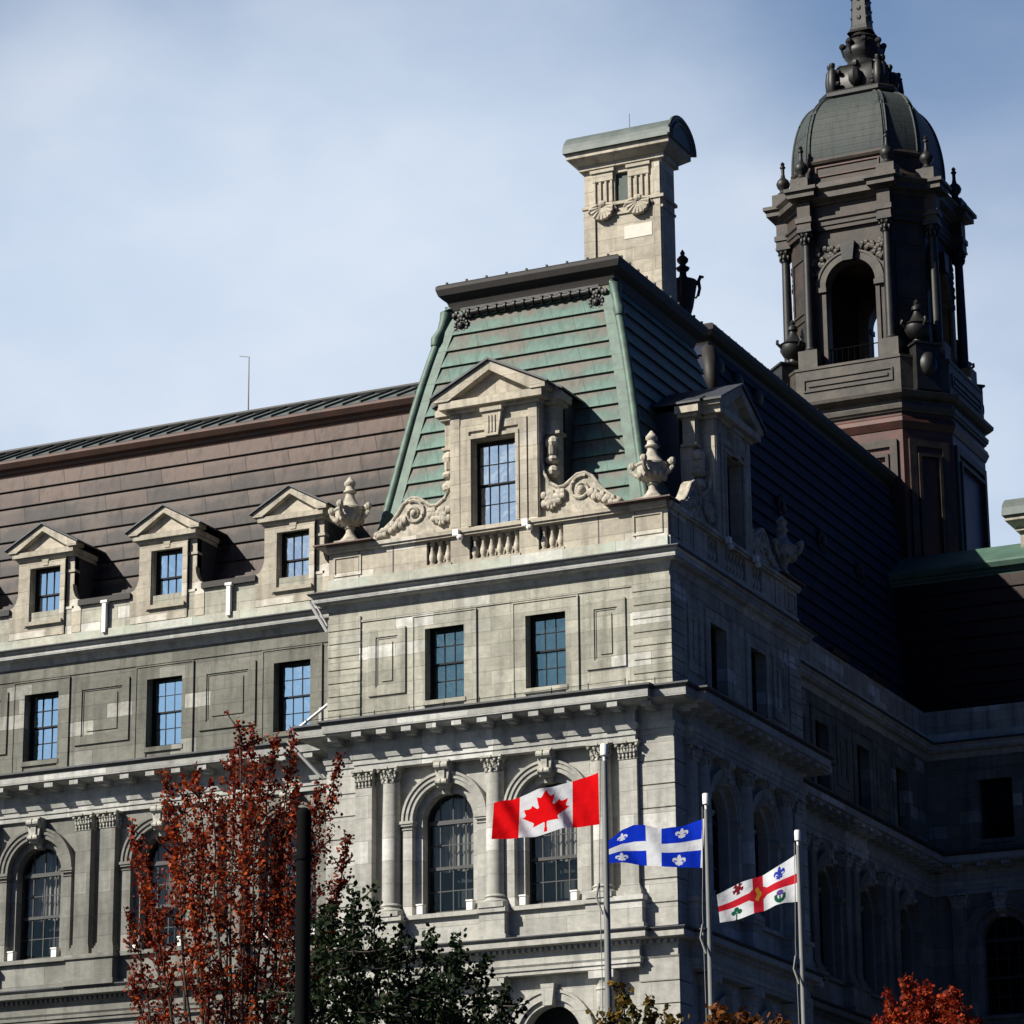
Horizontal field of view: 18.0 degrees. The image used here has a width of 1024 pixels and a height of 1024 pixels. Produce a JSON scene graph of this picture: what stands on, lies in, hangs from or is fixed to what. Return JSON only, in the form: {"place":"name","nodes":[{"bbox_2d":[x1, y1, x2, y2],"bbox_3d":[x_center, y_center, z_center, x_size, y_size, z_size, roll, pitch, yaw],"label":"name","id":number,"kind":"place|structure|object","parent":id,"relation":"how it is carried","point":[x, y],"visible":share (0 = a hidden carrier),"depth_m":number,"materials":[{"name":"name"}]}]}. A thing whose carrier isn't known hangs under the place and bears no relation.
{"place":"outdoors","nodes":[
{"label":"outdoors","id":0,"kind":"place"},
{"bbox_2d":[0,0,1023,1023],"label":"city hall","id":1,"kind":"structure","parent":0,"point":[546,525],"depth_m":95.71,"materials":[{"name":"grey stone"}]},
{"bbox_2d":[20,849,60,959],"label":"arched window","id":2,"kind":"structure","parent":1,"relation":"in","point":[44,877],"depth_m":96.78,"materials":[{"name":"black glass"}]},
{"bbox_2d":[29,691,58,760],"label":"window","id":3,"kind":"structure","parent":1,"relation":"in","point":[44,706],"depth_m":97.97,"materials":[{"name":"blue glass"}]},
{"bbox_2d":[35,566,66,612],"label":"window","id":4,"kind":"structure","parent":1,"relation":"in","point":[47,589],"depth_m":99.13,"materials":[{"name":"blue glass"}]},
{"bbox_2d":[144,836,186,948],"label":"arched window","id":5,"kind":"structure","parent":1,"relation":"in","point":[158,865],"depth_m":95.08,"materials":[{"name":"black glass"}]},
{"bbox_2d":[151,676,181,746],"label":"window","id":6,"kind":"structure","parent":1,"relation":"in","point":[167,692],"depth_m":96.19,"materials":[{"name":"blue glass"}]},
{"bbox_2d":[156,548,188,595],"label":"window","id":7,"kind":"structure","parent":1,"relation":"in","point":[169,562],"depth_m":97.35,"materials":[{"name":"blue glass"}]},
{"bbox_2d":[279,659,309,731],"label":"window","id":8,"kind":"structure","parent":1,"relation":"in","point":[294,676],"depth_m":94.45,"materials":[{"name":"blue glass"}]},
{"bbox_2d":[282,530,308,577],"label":"window","id":9,"kind":"structure","parent":1,"relation":"in","point":[295,545],"depth_m":95.59,"materials":[{"name":"blue glass"}]},
{"bbox_2d":[274,824,316,930],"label":"arched window","id":10,"kind":"structure","parent":1,"relation":"in","point":[292,873],"depth_m":93.33,"materials":[{"name":"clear glass"}]},
{"bbox_2d":[430,625,463,699],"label":"window","id":11,"kind":"structure","parent":1,"relation":"in","point":[446,643],"depth_m":90.81,"materials":[{"name":"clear glass"}]},
{"bbox_2d":[428,794,473,913],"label":"arched window","id":12,"kind":"structure","parent":1,"relation":"in","point":[452,825],"depth_m":89.64,"materials":[{"name":"black glass"}]},
{"bbox_2d":[477,438,515,525],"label":"window","id":13,"kind":"structure","parent":1,"relation":"in","point":[496,492],"depth_m":91.61,"materials":[{"name":"blue glass"}]},
{"bbox_2d":[530,611,565,687],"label":"window","id":14,"kind":"structure","parent":1,"relation":"in","point":[547,631],"depth_m":89.53,"materials":[{"name":"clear glass"}]},
{"bbox_2d":[529,783,577,904],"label":"arched window","id":15,"kind":"structure","parent":1,"relation":"in","point":[560,844],"depth_m":88.16,"materials":[{"name":"black glass"}]},
{"bbox_2d":[711,627,716,689],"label":"window","id":16,"kind":"structure","parent":1,"relation":"in","point":[713,635],"depth_m":91.30,"materials":[{"name":"black glass"}]},
{"bbox_2d":[711,798,719,894],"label":"arched window","id":17,"kind":"structure","parent":1,"relation":"in","point":[714,821],"depth_m":89.97,"materials":[{"name":"black glass"}]},
{"bbox_2d":[727,467,730,536],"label":"window","id":18,"kind":"structure","parent":1,"relation":"in","point":[727,467],"depth_m":94.22,"materials":[{"name":"black glass"}]},
{"bbox_2d":[751,651,756,712],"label":"window","id":19,"kind":"structure","parent":1,"relation":"in","point":[754,697],"depth_m":94.01,"materials":[{"name":"black glass"}]},
{"bbox_2d":[754,823,759,912],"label":"arched window","id":20,"kind":"structure","parent":1,"relation":"in","point":[756,838],"depth_m":92.83,"materials":[{"name":"black glass"}]},
{"bbox_2d":[815,723,819,783],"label":"window","id":21,"kind":"structure","parent":1,"relation":"in","point":[816,725],"depth_m":103.02,"materials":[{"name":"black glass"}]},
{"bbox_2d":[818,880,823,964],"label":"arched window","id":22,"kind":"structure","parent":1,"relation":"in","point":[820,896],"depth_m":101.55,"materials":[{"name":"black glass"}]},
{"bbox_2d":[857,748,861,806],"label":"window","id":23,"kind":"structure","parent":1,"relation":"in","point":[858,752],"depth_m":106.32,"materials":[{"name":"black glass"}]},
{"bbox_2d":[861,904,865,981],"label":"arched window","id":24,"kind":"structure","parent":1,"relation":"in","point":[862,917],"depth_m":105.01,"materials":[{"name":"black glass"}]},
{"bbox_2d":[896,770,899,826],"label":"window","id":25,"kind":"structure","parent":1,"relation":"in","point":[896,770],"depth_m":109.75,"materials":[{"name":"black glass"}]},
{"bbox_2d":[900,922,903,976],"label":"arched window","id":26,"kind":"structure","parent":1,"relation":"in","point":[900,922],"depth_m":108.52,"materials":[{"name":"black glass"}]},
{"bbox_2d":[980,777,1014,838],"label":"window","id":27,"kind":"structure","parent":1,"relation":"in","point":[996,794],"depth_m":110.93,"materials":[{"name":"black glass"}]},
{"bbox_2d":[985,916,1023,1015],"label":"arched window","id":28,"kind":"structure","parent":1,"relation":"in","point":[1004,938],"depth_m":109.54,"materials":[{"name":"black glass"}]},
{"bbox_2d":[0,0,1023,546],"label":"sky","id":29,"kind":"structure","parent":0,"point":[189,188],"materials":[{"name":"blue"}]},
{"label":"ground","id":30,"kind":"structure","parent":0,"visible":0},
{"bbox_2d":[123,710,354,1023],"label":"maple tree","id":31,"kind":"object","parent":30,"relation":"on","point":[245,1015],"visible":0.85,"depth_m":49.87,"materials":[{"name":"red plant"}]},
{"bbox_2d":[295,807,311,1023],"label":"lamp post","id":32,"kind":"object","parent":30,"relation":"on","point":[303,858],"visible":1,"depth_m":30.08,"materials":[{"name":"black metal"}]},
{"bbox_2d":[253,880,529,1023],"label":"green tree","id":33,"kind":"object","parent":30,"relation":"on","point":[356,998],"visible":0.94,"depth_m":41.75,"materials":[{"name":"green plant"}]},
{"bbox_2d":[595,743,611,1022],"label":"flagpole","id":34,"kind":"object","parent":30,"relation":"on","point":[606,913],"visible":1,"depth_m":55.44,"materials":[{"name":"grey metal"}]},
{"bbox_2d":[491,773,598,838],"bbox_3d":[0.573,5.099,56.007,1.860,1.114,0.338,-5,-17,15],"label":"flag","id":35,"kind":"object","parent":34,"relation":"attached to","point":[542,811],"visible":1,"depth_m":56.02,"materials":[{"name":"red fabric"}]},
{"bbox_2d":[585,980,689,1023],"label":"yellow tree","id":36,"kind":"object","parent":30,"relation":"on","point":[623,1001],"visible":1,"depth_m":44.86,"materials":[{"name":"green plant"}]},
{"bbox_2d":[700,793,713,1020],"bbox_3d":[3.626,11.922,57.882,0.272,14.005,0.190,15,-22,-41],"label":"flagpole","id":37,"kind":"object","parent":30,"relation":"on","point":[705,800],"visible":0.98,"depth_m":59.27,"materials":[{"name":"grey metal"}]},
{"bbox_2d":[609,819,703,867],"bbox_3d":[2.677,6.158,59.776,1.790,0.926,0.214,-4,-17,12],"label":"flag","id":38,"kind":"object","parent":37,"relation":"attached to","point":[646,845],"visible":1,"depth_m":59.76,"materials":[{"name":"blue fabric"}]},
{"bbox_2d":[699,1000,791,1023],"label":"orange tree","id":39,"kind":"object","parent":30,"relation":"on","point":[720,1016],"visible":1,"depth_m":45.81,"materials":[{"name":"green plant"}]},
{"bbox_2d":[793,830,806,1023],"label":"flagpole","id":40,"kind":"object","parent":30,"relation":"on","point":[797,835],"visible":1,"depth_m":62.00,"materials":[{"name":"grey metal"}]},
{"bbox_2d":[717,855,797,922],"bbox_3d":[4.722,7.286,62.442,1.575,1.272,0.277,-6,-18,17],"label":"flag","id":41,"kind":"object","parent":40,"relation":"attached to","point":[769,889],"visible":1,"depth_m":62.43,"materials":[{"name":"white fabric"}]},
{"bbox_2d":[871,973,985,1023],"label":"maple tree","id":42,"kind":"object","parent":30,"relation":"on","point":[922,1012],"visible":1,"depth_m":59.38,"materials":[{"name":"red plant"}]}
]}

